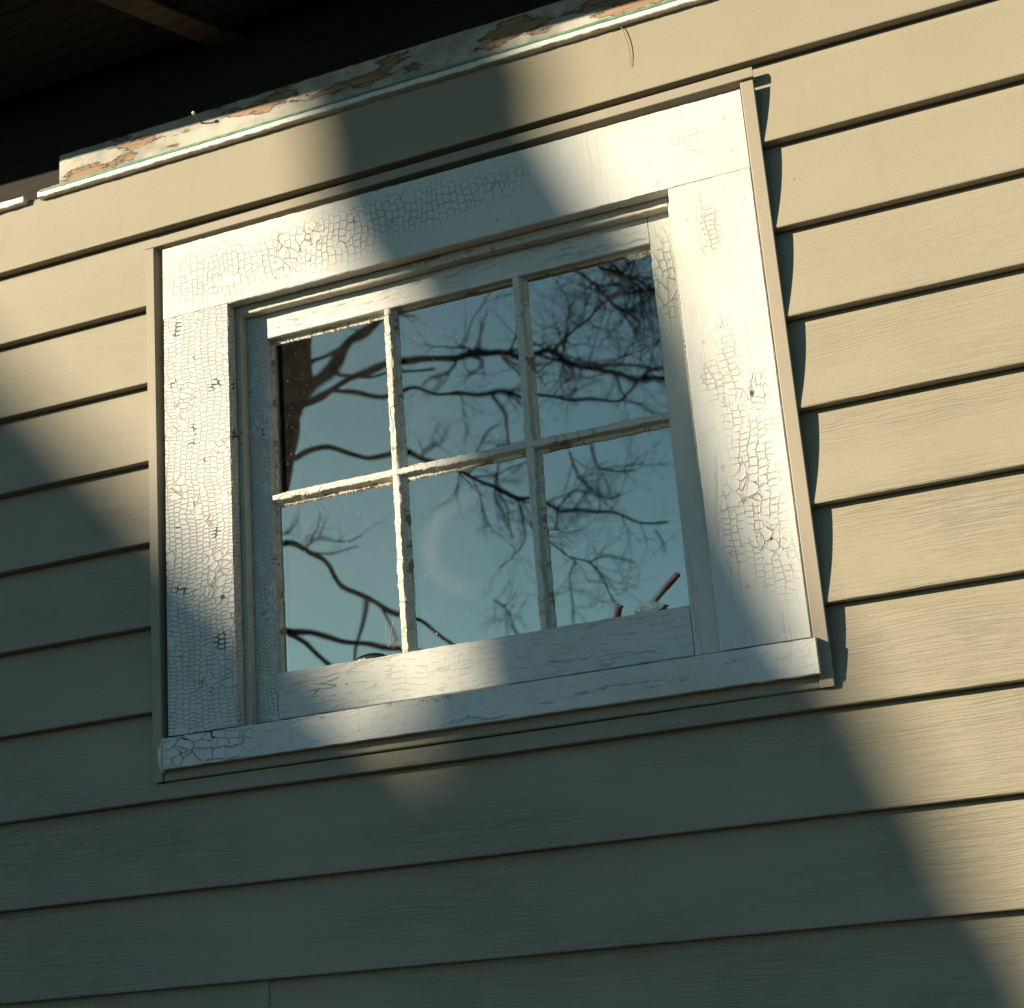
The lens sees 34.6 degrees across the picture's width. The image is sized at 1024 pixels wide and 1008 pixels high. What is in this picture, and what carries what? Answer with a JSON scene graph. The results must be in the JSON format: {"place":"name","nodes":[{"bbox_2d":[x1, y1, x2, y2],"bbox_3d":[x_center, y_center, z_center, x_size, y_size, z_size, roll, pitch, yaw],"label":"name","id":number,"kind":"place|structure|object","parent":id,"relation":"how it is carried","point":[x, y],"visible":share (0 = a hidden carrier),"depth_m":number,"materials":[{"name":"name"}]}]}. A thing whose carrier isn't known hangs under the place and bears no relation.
{"place":"outdoors","nodes":[
{"label":"outdoors","id":0,"kind":"place"},
{"bbox_2d":[613,603,619,617],"bbox_3d":[0.138,0.141,2.159,0.012,0.021,0.005,-11,-19,20],"label":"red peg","id":1,"kind":"object","parent":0,"point":[616,608],"visible":1,"depth_m":2.16,"materials":[{"name":"plastic"}]},
{"bbox_3d":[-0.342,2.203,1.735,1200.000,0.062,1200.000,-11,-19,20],"label":"ground","id":2,"kind":"structure","parent":0,"visible":0},
{"bbox_2d":[0,0,1023,1007],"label":"siding wall","id":3,"kind":"structure","parent":2,"relation":"on","point":[846,828],"depth_m":2.12,"materials":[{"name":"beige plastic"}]},
{"bbox_2d":[0,0,708,212],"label":"roof eave","id":4,"kind":"object","parent":3,"relation":"attached to","point":[214,84],"visible":1,"depth_m":2.57,"materials":[{"name":"white wood"}]},
{"bbox_2d":[620,25,630,61],"bbox_3d":[0.160,-0.652,2.328,0.015,0.081,0.006,-11,-19,20],"label":"dry tendril","id":5,"kind":"object","parent":4,"relation":"hanging from","point":[627,42],"visible":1,"depth_m":2.33,"materials":[{"name":"beige plant"}]},
{"bbox_2d":[157,89,821,774],"bbox_3d":[-0.059,-0.073,2.334,0.943,0.818,0.183,-11,-19,20],"label":"window","id":6,"kind":"structure","parent":3,"relation":"attached to","point":[497,439],"depth_m":2.29,"materials":[{"name":"paint"}]},
{"bbox_2d":[356,653,384,660],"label":"dark dome","id":7,"kind":"structure","parent":6,"relation":"on","point":[369,656],"depth_m":2.28,"materials":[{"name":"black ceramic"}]},
{"bbox_2d":[634,601,665,612],"bbox_3d":[0.180,0.135,2.142,0.045,0.018,0.010,-11,-19,20],"label":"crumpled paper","id":8,"kind":"object","parent":6,"relation":"on","point":[651,606],"visible":1,"depth_m":2.14,"materials":[{"name":"white paper"}]},
{"bbox_2d":[639,572,677,612],"bbox_3d":[0.192,0.115,2.143,0.057,0.048,0.009,-11,-19,20],"label":"marker","id":9,"kind":"object","parent":6,"relation":"on","point":[667,583],"visible":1,"depth_m":2.14,"materials":[{"name":"red plastic"}]}
]}

